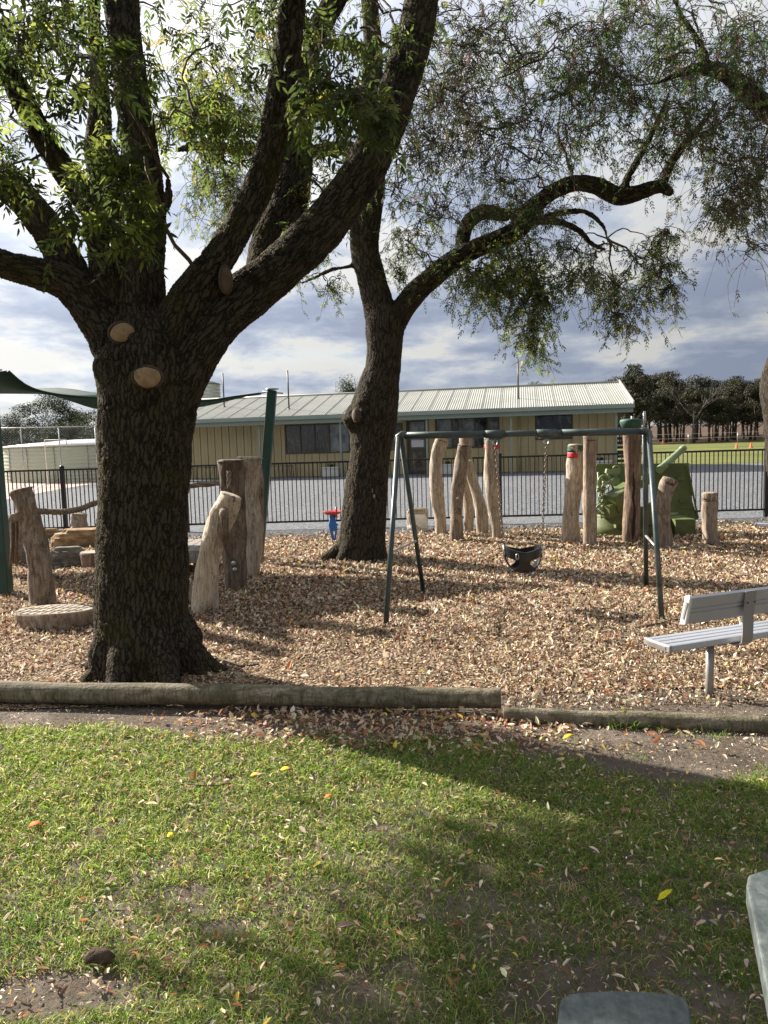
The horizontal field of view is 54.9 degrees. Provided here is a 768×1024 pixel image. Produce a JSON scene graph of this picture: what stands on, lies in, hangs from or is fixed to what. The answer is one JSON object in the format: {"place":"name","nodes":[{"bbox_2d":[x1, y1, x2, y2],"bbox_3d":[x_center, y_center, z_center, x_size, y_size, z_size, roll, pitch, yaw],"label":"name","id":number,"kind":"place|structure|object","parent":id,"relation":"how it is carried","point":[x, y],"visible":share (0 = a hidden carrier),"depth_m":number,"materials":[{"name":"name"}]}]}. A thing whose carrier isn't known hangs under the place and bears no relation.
{"place":"outdoors","nodes":[
{"label":"outdoors","id":0,"kind":"place"},
{"bbox_2d":[5,481,95,498],"bbox_3d":[-20.931,-1.536,38.731,14.836,0.137,32.040,-6,7,-38],"label":"tennis court","id":1,"kind":"object","parent":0,"point":[40,487],"visible":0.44,"depth_m":31.96,"materials":[{"name":"white paint"}]},
{"bbox_2d":[1,426,97,485],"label":"fence","id":2,"kind":"object","parent":1,"relation":"on","point":[59,436],"visible":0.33,"depth_m":32.59,"materials":[{"name":"metal"}]},
{"bbox_2d":[3,439,97,482],"bbox_3d":[-14.890,-2.918,39.861,10.269,2.080,10.269,-2,5,0],"label":"water tank","id":3,"kind":"object","parent":1,"relation":"on","point":[54,453],"visible":0.33,"depth_m":35.04,"materials":[{"name":"beige metal"}]},
{"bbox_2d":[44,439,66,484],"bbox_3d":[-14.548,-2.220,32.897,1.010,2.013,0.052,-2,5,0],"label":"court frame","id":4,"kind":"object","parent":1,"relation":"on","point":[46,457],"visible":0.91,"depth_m":32.85,"materials":[{"name":"white paint"}]},
{"bbox_2d":[45,528,61,538],"bbox_3d":[-6.707,0.459,14.989,0.431,0.264,0.251,-2,5,0],"label":"boulder","id":5,"kind":"object","parent":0,"point":[50,532],"visible":0.42,"depth_m":14.88,"materials":[{"name":"stone"}]},
{"bbox_2d":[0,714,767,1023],"bbox_3d":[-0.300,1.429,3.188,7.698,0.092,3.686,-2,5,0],"label":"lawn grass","id":6,"kind":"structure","parent":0,"point":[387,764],"depth_m":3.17,"materials":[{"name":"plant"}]},
{"bbox_2d":[658,889,671,899],"bbox_3d":[1.056,1.434,2.773,0.084,0.022,0.021,-4,6,-25],"label":"fallen leaf","id":7,"kind":"object","parent":6,"relation":"on","point":[664,894],"visible":1,"depth_m":2.77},
{"bbox_2d":[0,686,767,1023],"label":"lawn soil","id":8,"kind":"structure","parent":0,"point":[678,762],"depth_m":2.92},
{"bbox_2d":[84,947,114,963],"bbox_3d":[-0.972,1.516,2.525,0.107,0.050,0.049,-2,5,0],"label":"rock","id":9,"kind":"object","parent":8,"relation":"on","point":[101,955],"visible":1,"depth_m":2.51,"materials":[{"name":"stone"}]},
{"bbox_2d":[0,682,767,1023],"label":"lawn leaves","id":10,"kind":"object","parent":8,"relation":"on","point":[342,924],"visible":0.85,"depth_m":2.90,"materials":[{"name":"brown plant"}]},
{"bbox_2d":[503,707,767,733],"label":"edging log","id":11,"kind":"object","parent":8,"relation":"on","point":[720,723],"visible":0.91,"depth_m":4.42,"materials":[{"name":"wood"}]},
{"bbox_2d":[557,869,767,1023],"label":"picnic table","id":12,"kind":"object","parent":8,"relation":"on","point":[618,1007],"visible":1,"depth_m":1.67,"materials":[{"name":"concrete"}]},
{"bbox_2d":[0,516,767,709],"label":"mulch bed","id":13,"kind":"object","parent":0,"point":[68,672],"visible":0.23,"depth_m":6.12,"materials":[{"name":"brown plant"}]},
{"bbox_2d":[0,369,13,594],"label":"sail post","id":14,"kind":"object","parent":13,"relation":"on","point":[6,580],"visible":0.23,"depth_m":9.03,"materials":[{"name":"metal"}]},
{"bbox_2d":[8,515,26,563],"bbox_3d":[-5.732,0.526,11.602,0.421,0.984,0.207,-2,5,0],"label":"boulder","id":15,"kind":"object","parent":13,"relation":"on","point":[22,554],"visible":0.02,"depth_m":11.51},
{"bbox_2d":[8,486,55,605],"bbox_3d":[-4.013,0.471,8.415,0.457,1.521,0.327,-2,5,0],"label":"leaning log","id":16,"kind":"object","parent":13,"relation":"on","point":[26,523],"visible":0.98,"depth_m":8.33,"materials":[{"name":"wood"}]},
{"bbox_2d":[36,481,219,514],"bbox_3d":[-3.084,-0.202,9.341,2.602,0.307,0.546,-6,7,-37],"label":"bridge rope","id":17,"kind":"object","parent":16,"relation":"attached to","point":[84,507],"visible":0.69,"depth_m":8.86,"materials":[{"name":"fabric"}]},
{"bbox_2d":[13,604,93,630],"bbox_3d":[-3.278,1.090,7.401,0.813,0.252,0.491,-2,5,0],"label":"stump step","id":18,"kind":"object","parent":13,"relation":"on","point":[59,616],"visible":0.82,"depth_m":7.23,"materials":[{"name":"brown wood"}]},
{"bbox_2d":[50,546,84,566],"bbox_3d":[-4.838,0.732,11.338,0.538,0.416,0.334,-2,5,0],"label":"boulder","id":19,"kind":"object","parent":13,"relation":"on","point":[65,555],"visible":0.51,"depth_m":11.19,"materials":[{"name":"stone"}]},
{"bbox_2d":[50,527,95,547],"bbox_3d":[-5.485,0.508,13.532,1.164,0.425,0.592,-2,5,0],"label":"boulder","id":20,"kind":"object","parent":13,"relation":"on","point":[84,537],"visible":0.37,"depth_m":13.26,"materials":[{"name":"stone"}]},
{"bbox_2d":[80,550,94,567],"bbox_3d":[-4.265,0.743,11.072,0.559,0.310,0.358,-2,5,0],"label":"stump step","id":21,"kind":"object","parent":13,"relation":"on","point":[87,559],"visible":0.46,"depth_m":10.92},
{"bbox_2d":[188,578,192,602],"bbox_3d":[-2.345,0.929,8.333,0.387,0.341,0.238,-2,5,0],"label":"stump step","id":22,"kind":"object","parent":13,"relation":"on","point":[190,590],"visible":0.2,"depth_m":8.30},
{"bbox_2d":[188,539,201,571],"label":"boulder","id":23,"kind":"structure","parent":13,"relation":"on","point":[193,547],"depth_m":10.06,"materials":[{"name":"stone"}]},
{"bbox_2d":[191,491,241,612],"bbox_3d":[-1.785,0.505,7.840,0.595,1.450,0.346,-2,5,0],"label":"leaning log","id":24,"kind":"object","parent":13,"relation":"on","point":[223,514],"visible":1,"depth_m":7.76,"materials":[{"name":"wood"}]},
{"bbox_2d":[217,459,247,589],"bbox_3d":[-1.810,0.236,8.997,0.309,1.756,0.327,-6,7,-40],"label":"carved log","id":25,"kind":"object","parent":13,"relation":"on","point":[232,474],"visible":0.86,"depth_m":8.92,"materials":[{"name":"wood"}]},
{"bbox_2d":[217,656,258,667],"bbox_3d":[-1.214,1.212,5.952,0.452,0.021,0.124,2,6,31],"label":"fallen stick","id":26,"kind":"object","parent":13,"relation":"on","point":[230,662],"visible":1,"depth_m":5.89,"materials":[{"name":"brown wood"}]},
{"bbox_2d":[236,456,262,576],"bbox_3d":[-1.752,0.141,9.841,0.339,1.770,0.340,-2,5,0],"label":"carved log","id":27,"kind":"object","parent":13,"relation":"on","point":[254,523],"visible":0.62,"depth_m":9.79,"materials":[{"name":"wood"}]},
{"bbox_2d":[0,680,500,708],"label":"edging log","id":28,"kind":"object","parent":13,"relation":"on","point":[34,692],"visible":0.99,"depth_m":4.92,"materials":[{"name":"wood"}]},
{"bbox_2d":[258,467,263,563],"bbox_3d":[-1.862,0.131,10.869,0.248,1.580,0.181,-2,5,0],"label":"carved log","id":29,"kind":"object","parent":13,"relation":"on","point":[261,492],"visible":0.29,"depth_m":10.78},
{"bbox_2d":[261,388,282,558],"bbox_3d":[-1.758,-0.452,11.199,0.572,2.807,0.206,-2,5,0],"label":"sail post","id":30,"kind":"object","parent":13,"relation":"on","point":[269,423],"visible":0.74,"depth_m":11.09,"materials":[{"name":"metal"}]},
{"bbox_2d":[0,370,261,408],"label":"shade sail","id":31,"kind":"object","parent":30,"relation":"attached to","point":[11,382],"visible":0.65,"depth_m":10.61,"materials":[{"name":"fabric"}]},
{"bbox_2d":[323,507,341,541],"bbox_3d":[-0.907,0.225,13.109,0.336,0.647,0.336,-2,5,0],"label":"spinner toy","id":32,"kind":"object","parent":13,"relation":"on","point":[333,525],"visible":0.98,"depth_m":13.06,"materials":[{"name":"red plastic"}]},
{"bbox_2d":[0,0,690,682],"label":"ash tree","id":33,"kind":"object","parent":13,"relation":"on","point":[156,352],"visible":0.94,"depth_m":5.49,"materials":[{"name":"green plant"}]},
{"bbox_2d":[0,536,767,757],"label":"dry leaves","id":34,"kind":"object","parent":13,"relation":"on","point":[559,727],"visible":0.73,"depth_m":4.78,"materials":[{"name":"brown plant"}]},
{"bbox_2d":[429,438,448,535],"bbox_3d":[1.025,-0.419,13.627,0.366,1.980,0.261,-2,5,0],"label":"log post","id":35,"kind":"object","parent":13,"relation":"on","point":[440,445],"visible":0.8,"depth_m":13.54,"materials":[{"name":"wood"}]},
{"bbox_2d":[149,0,739,562],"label":"ash tree","id":36,"kind":"object","parent":13,"relation":"on","point":[369,416],"visible":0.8,"depth_m":10.13,"materials":[{"name":"green plant"}]},
{"bbox_2d":[449,444,471,541],"bbox_3d":[1.299,-0.253,12.649,0.445,1.826,0.275,-2,5,0],"label":"log post","id":37,"kind":"object","parent":13,"relation":"on","point":[459,482],"visible":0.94,"depth_m":12.56,"materials":[{"name":"wood"}]},
{"bbox_2d":[467,460,488,533],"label":"log post","id":38,"kind":"object","parent":13,"relation":"on","point":[481,517],"visible":0.77,"depth_m":13.52,"materials":[{"name":"wood"}]},
{"bbox_2d":[484,438,502,538],"bbox_3d":[1.906,-0.349,12.835,0.333,1.946,0.284,-2,5,0],"label":"log post","id":39,"kind":"object","parent":13,"relation":"on","point":[491,487],"visible":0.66,"depth_m":12.74,"materials":[{"name":"brown wood"}]},
{"bbox_2d":[383,411,664,626],"bbox_3d":[1.486,0.026,7.646,3.067,2.050,1.729,-2,5,0],"label":"swing set","id":40,"kind":"object","parent":13,"relation":"on","point":[647,445],"visible":0.93,"depth_m":7.48,"materials":[{"name":"metal"}]},
{"bbox_2d":[485,429,556,572],"bbox_3d":[1.410,-0.114,7.579,0.719,1.460,0.314,-2,5,0],"label":"bucket swing","id":41,"kind":"object","parent":40,"relation":"hanging from","point":[523,558],"visible":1,"depth_m":7.53,"materials":[{"name":"rubber"}]},
{"bbox_2d":[561,444,582,542],"bbox_3d":[3.085,-0.226,12.120,0.393,1.774,0.300,-2,5,0],"label":"log post","id":42,"kind":"object","parent":13,"relation":"on","point":[572,496],"visible":0.9,"depth_m":12.01,"materials":[{"name":"brown wood"}]},
{"bbox_2d":[582,436,596,546],"bbox_3d":[3.233,-0.266,11.619,0.230,1.931,0.228,-2,5,0],"label":"log post","id":43,"kind":"object","parent":13,"relation":"on","point":[588,492],"visible":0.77,"depth_m":11.53,"materials":[{"name":"wood"}]},
{"bbox_2d":[620,416,641,542],"bbox_3d":[3.970,-0.439,11.894,0.348,2.190,0.356,-2,5,0],"label":"log post","id":44,"kind":"object","parent":13,"relation":"on","point":[632,450],"visible":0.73,"depth_m":11.79,"materials":[{"name":"brown wood"}]},
{"bbox_2d":[516,0,767,474],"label":"ash tree","id":45,"kind":"object","parent":13,"relation":"on","point":[746,91],"visible":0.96,"depth_m":9.37,"materials":[{"name":"green plant"}]},
{"bbox_2d":[595,445,698,536],"bbox_3d":[4.575,-0.353,13.004,2.042,1.585,1.488,-2,5,0],"label":"play structure","id":46,"kind":"object","parent":13,"relation":"on","point":[684,514],"visible":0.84,"depth_m":12.87,"materials":[{"name":"green paint"}]},
{"bbox_2d":[621,618,680,631],"bbox_3d":[2.445,1.019,6.707,0.763,0.049,0.023,-4,6,-23],"label":"fallen stick","id":47,"kind":"object","parent":13,"relation":"on","point":[659,623],"visible":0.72,"depth_m":6.69,"materials":[{"name":"brown wood"}]},
{"bbox_2d":[656,476,678,546],"bbox_3d":[4.339,0.073,11.356,0.340,1.250,0.285,-2,5,0],"label":"log post","id":48,"kind":"object","parent":13,"relation":"on","point":[666,489],"visible":0.84,"depth_m":11.26,"materials":[{"name":"wood"}]},
{"bbox_2d":[644,586,767,696],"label":"metal bench","id":49,"kind":"object","parent":13,"relation":"on","point":[746,604],"visible":0.98,"depth_m":4.76,"materials":[{"name":"metal"}]},
{"bbox_2d":[701,492,719,544],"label":"log post","id":50,"kind":"object","parent":13,"relation":"on","point":[709,510],"visible":0.89,"depth_m":11.37,"materials":[{"name":"wood"}]},
{"bbox_2d":[0,0,767,444],"label":"sky","id":51,"kind":"structure","parent":0,"point":[41,343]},
{"bbox_2d":[7,463,767,542],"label":"gravel yard","id":52,"kind":"structure","parent":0,"point":[299,528],"depth_m":21.28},
{"bbox_2d":[70,512,88,527],"bbox_3d":[-6.255,0.331,15.147,0.403,0.654,0.438,-4,6,-19],"label":"log stump","id":53,"kind":"object","parent":52,"relation":"on","point":[78,519],"visible":0.59,"depth_m":15.02,"materials":[{"name":"wood"}]},
{"bbox_2d":[322,463,340,476],"bbox_3d":[-2.379,-1.918,33.283,0.809,0.612,0.539,-1,5,11],"label":"planter box","id":54,"kind":"object","parent":52,"relation":"on","point":[328,471],"visible":0.79,"depth_m":33.09,"materials":[{"name":"white paint"}]},
{"bbox_2d":[4,446,767,531],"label":"bar fence","id":55,"kind":"object","parent":52,"relation":"on","point":[61,470],"visible":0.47,"depth_m":15.29,"materials":[{"name":"metal"}]},
{"bbox_2d":[407,507,427,531],"bbox_3d":[0.662,0.212,14.573,0.434,0.595,0.448,-2,5,0],"label":"log stump","id":56,"kind":"object","parent":52,"relation":"on","point":[421,516],"visible":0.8,"depth_m":14.41,"materials":[{"name":"white paint"}]},
{"bbox_2d":[441,460,453,473],"bbox_3d":[2.772,-1.981,32.318,0.573,0.617,0.460,-1,5,11],"label":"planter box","id":57,"kind":"object","parent":52,"relation":"on","point":[444,468],"visible":0.66,"depth_m":32.14,"materials":[{"name":"white paint"}]},
{"bbox_2d":[459,438,473,531],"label":"log post","id":58,"kind":"object","parent":52,"relation":"on","point":[468,511],"visible":0.38,"depth_m":14.04,"materials":[{"name":"wood"}]},
{"bbox_2d":[596,457,611,464],"bbox_3d":[9.092,-2.055,31.140,0.967,0.612,0.460,-1,5,11],"label":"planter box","id":59,"kind":"object","parent":52,"relation":"on","point":[602,461],"visible":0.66,"depth_m":30.93,"materials":[{"name":"white paint"}]},
{"bbox_2d":[617,437,623,461],"bbox_3d":[10.116,-2.682,31.348,0.600,1.760,0.060,-1,5,11],"label":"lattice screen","id":60,"kind":"object","parent":52,"relation":"on","point":[619,447],"visible":0.14,"depth_m":31.36,"materials":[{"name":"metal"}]},
{"bbox_2d":[97,441,764,482],"bbox_3d":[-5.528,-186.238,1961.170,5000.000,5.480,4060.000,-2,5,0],"label":"ground","id":61,"kind":"structure","parent":0,"point":[706,446],"depth_m":54.92,"materials":[{"name":"plant"}]},
{"bbox_2d":[1,423,22,469],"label":"evergreen tree","id":62,"kind":"object","parent":61,"relation":"on","point":[5,435],"visible":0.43,"depth_m":51.79,"materials":[{"name":"green plant"}]},
{"bbox_2d":[0,413,29,445],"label":"evergreen tree","id":63,"kind":"object","parent":61,"relation":"on","point":[12,421],"visible":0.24,"depth_m":59.18,"materials":[{"name":"green plant"}]},
{"bbox_2d":[3,425,60,446],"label":"evergreen tree","id":64,"kind":"object","parent":61,"relation":"on","point":[25,433],"visible":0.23,"depth_m":52.50,"materials":[{"name":"green plant"}]},
{"bbox_2d":[1,400,68,444],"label":"evergreen tree","id":65,"kind":"object","parent":61,"relation":"on","point":[29,414],"visible":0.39,"depth_m":61.19,"materials":[{"name":"green plant"}]},
{"bbox_2d":[28,425,72,443],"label":"evergreen tree","id":66,"kind":"object","parent":61,"relation":"on","point":[54,432],"visible":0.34,"depth_m":53.28,"materials":[{"name":"green plant"}]},
{"bbox_2d":[25,394,82,442],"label":"evergreen tree","id":67,"kind":"object","parent":61,"relation":"on","point":[61,408],"visible":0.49,"depth_m":62.72,"materials":[{"name":"green plant"}]},
{"bbox_2d":[43,420,93,440],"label":"evergreen tree","id":68,"kind":"object","parent":61,"relation":"on","point":[70,433],"visible":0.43,"depth_m":54.49,"materials":[{"name":"green plant"}]},
{"bbox_2d":[65,407,95,437],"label":"evergreen tree","id":69,"kind":"object","parent":61,"relation":"on","point":[80,418],"visible":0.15,"depth_m":65.59,"materials":[{"name":"green plant"}]},
{"bbox_2d":[70,409,96,439],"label":"evergreen tree","id":70,"kind":"object","parent":61,"relation":"on","point":[91,418],"visible":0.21,"depth_m":59.17,"materials":[{"name":"green plant"}]},
{"bbox_2d":[75,429,94,438],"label":"evergreen tree","id":71,"kind":"object","parent":61,"relation":"on","point":[90,434],"visible":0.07,"depth_m":49.37,"materials":[{"name":"green plant"}]},
{"bbox_2d":[202,381,220,398],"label":"water tank","id":72,"kind":"object","parent":61,"relation":"on","point":[212,389],"visible":0.04,"depth_m":42.76,"materials":[{"name":"metal"}]},
{"bbox_2d":[335,374,357,392],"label":"evergreen tree","id":73,"kind":"object","parent":61,"relation":"on","point":[349,388],"visible":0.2,"depth_m":74.00,"materials":[{"name":"green plant"}]},
{"bbox_2d":[191,359,634,479],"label":"school building","id":74,"kind":"structure","parent":61,"relation":"on","point":[310,428],"depth_m":33.04,"materials":[{"name":"metal"}]},
{"bbox_2d":[284,423,350,453],"bbox_3d":[-3.031,-3.345,33.721,3.077,1.340,0.081,-1,5,11],"label":"window","id":75,"kind":"structure","parent":74,"relation":"in","point":[299,438],"depth_m":33.74,"materials":[{"name":"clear glass"}]},
{"bbox_2d":[392,423,402,449],"bbox_3d":[0.517,-3.363,33.062,0.659,1.194,0.081,-1,5,11],"label":"window","id":76,"kind":"structure","parent":74,"relation":"in","point":[399,426],"depth_m":33.03,"materials":[{"name":"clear glass"}]},
{"bbox_2d":[406,420,428,473],"bbox_3d":[1.494,-2.883,32.929,0.980,2.372,0.090,-1,5,11],"label":"door","id":77,"kind":"structure","parent":74,"relation":"in","point":[416,448],"depth_m":32.95,"materials":[{"name":"grey glass"}]},
{"bbox_2d":[435,417,498,448],"bbox_3d":[3.650,-3.479,32.471,2.789,1.341,0.081,-1,5,11],"label":"window","id":78,"kind":"structure","parent":74,"relation":"in","point":[479,423],"depth_m":32.46,"materials":[{"name":"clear glass"}]},
{"bbox_2d":[535,414,572,439],"bbox_3d":[7.297,-3.661,31.777,1.563,1.079,0.081,-1,5,11],"label":"window","id":79,"kind":"structure","parent":74,"relation":"in","point":[565,421],"depth_m":31.76,"materials":[{"name":"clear glass"}]},
{"bbox_2d":[659,431,763,443],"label":"rope fence","id":80,"kind":"object","parent":61,"relation":"on","point":[712,437],"visible":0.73,"depth_m":89.64,"materials":[{"name":"fabric"}]},
{"bbox_2d":[755,521,767,526],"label":"metal bench","id":81,"kind":"object","parent":61,"relation":"on","point":[760,524],"visible":1,"depth_m":10.59,"materials":[{"name":"metal"}]},
{"bbox_2d":[617,423,764,444],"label":"woodland floor","id":82,"kind":"structure","parent":0,"point":[704,433],"depth_m":155.73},
{"bbox_2d":[601,376,628,441],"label":"gum tree","id":83,"kind":"object","parent":82,"relation":"on","point":[615,379],"visible":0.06,"depth_m":107.32,"materials":[{"name":"green plant"}]},
{"bbox_2d":[620,363,655,418],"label":"gum tree","id":84,"kind":"object","parent":82,"relation":"on","point":[631,376],"visible":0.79,"depth_m":99.68,"materials":[{"name":"green plant"}]},
{"bbox_2d":[625,376,665,427],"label":"gum tree","id":85,"kind":"object","parent":82,"relation":"on","point":[649,387],"visible":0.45,"depth_m":101.87,"materials":[{"name":"green plant"}]},
{"bbox_2d":[644,374,663,429],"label":"gum tree","id":86,"kind":"object","parent":82,"relation":"on","point":[654,385],"visible":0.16,"depth_m":122.02,"materials":[{"name":"green plant"}]},
{"bbox_2d":[650,373,670,440],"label":"gum tree","id":87,"kind":"object","parent":82,"relation":"on","point":[660,432],"visible":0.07,"depth_m":124.68,"materials":[{"name":"green plant"}]},
{"bbox_2d":[649,388,683,442],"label":"gum tree","id":88,"kind":"object","parent":82,"relation":"on","point":[666,401],"visible":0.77,"depth_m":105.02,"materials":[{"name":"green plant"}]},
{"bbox_2d":[650,384,682,441],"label":"gum tree","id":89,"kind":"object","parent":82,"relation":"on","point":[677,403],"visible":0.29,"depth_m":108.30,"materials":[{"name":"green plant"}]},
{"bbox_2d":[656,370,688,441],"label":"gum tree","id":90,"kind":"object","parent":82,"relation":"on","point":[667,380],"visible":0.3,"depth_m":114.51,"materials":[{"name":"green plant"}]},
{"bbox_2d":[670,419,690,441],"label":"gum tree","id":91,"kind":"object","parent":82,"relation":"on","point":[676,428],"visible":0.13,"depth_m":115.62,"materials":[{"name":"green plant"}]},
{"bbox_2d":[673,394,706,441],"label":"gum tree","id":92,"kind":"object","parent":82,"relation":"on","point":[682,421],"visible":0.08,"depth_m":110.45,"materials":[{"name":"green plant"}]},
{"bbox_2d":[668,385,712,441],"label":"gum tree","id":93,"kind":"object","parent":82,"relation":"on","point":[696,392],"visible":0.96,"depth_m":101.37,"materials":[{"name":"green plant"}]},
{"bbox_2d":[665,379,723,442],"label":"tree","id":94,"kind":"object","parent":82,"relation":"on","point":[705,403],"visible":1,"depth_m":98.83,"materials":[{"name":"plant"}]},
{"bbox_2d":[683,400,706,430],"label":"gum tree","id":95,"kind":"object","parent":82,"relation":"on","point":[689,421],"visible":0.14,"depth_m":112.92,"materials":[{"name":"green plant"}]},
{"bbox_2d":[684,374,718,439],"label":"gum tree","id":96,"kind":"object","parent":82,"relation":"on","point":[701,383],"visible":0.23,"depth_m":122.93,"materials":[{"name":"green plant"}]},
{"bbox_2d":[698,398,729,441],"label":"gum tree","id":97,"kind":"object","parent":82,"relation":"on","point":[712,411],"visible":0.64,"depth_m":101.16,"materials":[{"name":"green plant"}]},
{"bbox_2d":[704,388,724,440],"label":"gum tree","id":98,"kind":"object","parent":82,"relation":"on","point":[717,396],"visible":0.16,"depth_m":109.36,"materials":[{"name":"green plant"}]},
{"bbox_2d":[709,380,724,439],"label":"gum tree","id":99,"kind":"object","parent":82,"relation":"on","point":[718,381],"visible":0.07,"depth_m":125.85,"materials":[{"name":"green plant"}]},
{"bbox_2d":[703,387,742,440],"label":"gum tree","id":100,"kind":"object","parent":82,"relation":"on","point":[729,393],"visible":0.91,"depth_m":99.90,"materials":[{"name":"green plant"}]},
{"bbox_2d":[720,380,731,438],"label":"gum tree","id":101,"kind":"object","parent":82,"relation":"on","point":[722,385],"visible":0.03,"depth_m":123.93,"materials":[{"name":"green plant"}]},
{"bbox_2d":[716,397,742,436],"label":"gum tree","id":102,"kind":"object","parent":82,"relation":"on","point":[735,419],"visible":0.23,"depth_m":104.91,"materials":[{"name":"green plant"}]},
{"bbox_2d":[721,374,755,439],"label":"gum tree","id":103,"kind":"object","parent":82,"relation":"on","point":[736,384],"visible":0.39,"depth_m":108.88,"materials":[{"name":"green plant"}]},
{"bbox_2d":[722,383,760,439],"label":"gum tree","id":104,"kind":"object","parent":82,"relation":"on","point":[739,419],"visible":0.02,"depth_m":119.61,"materials":[{"name":"green plant"}]},
{"bbox_2d":[735,379,759,439],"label":"gum tree","id":105,"kind":"object","parent":82,"relation":"on","point":[747,398],"visible":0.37,"depth_m":108.68,"materials":[{"name":"green plant"}]},
{"bbox_2d":[738,384,762,439],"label":"gum tree","id":106,"kind":"object","parent":82,"relation":"on","point":[753,392],"visible":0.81,"depth_m":105.16,"materials":[{"name":"green plant"}]},
{"bbox_2d":[741,405,762,429],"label":"gum tree","id":107,"kind":"object","parent":82,"relation":"on","point":[748,421],"visible":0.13,"depth_m":120.19,"materials":[{"name":"green plant"}]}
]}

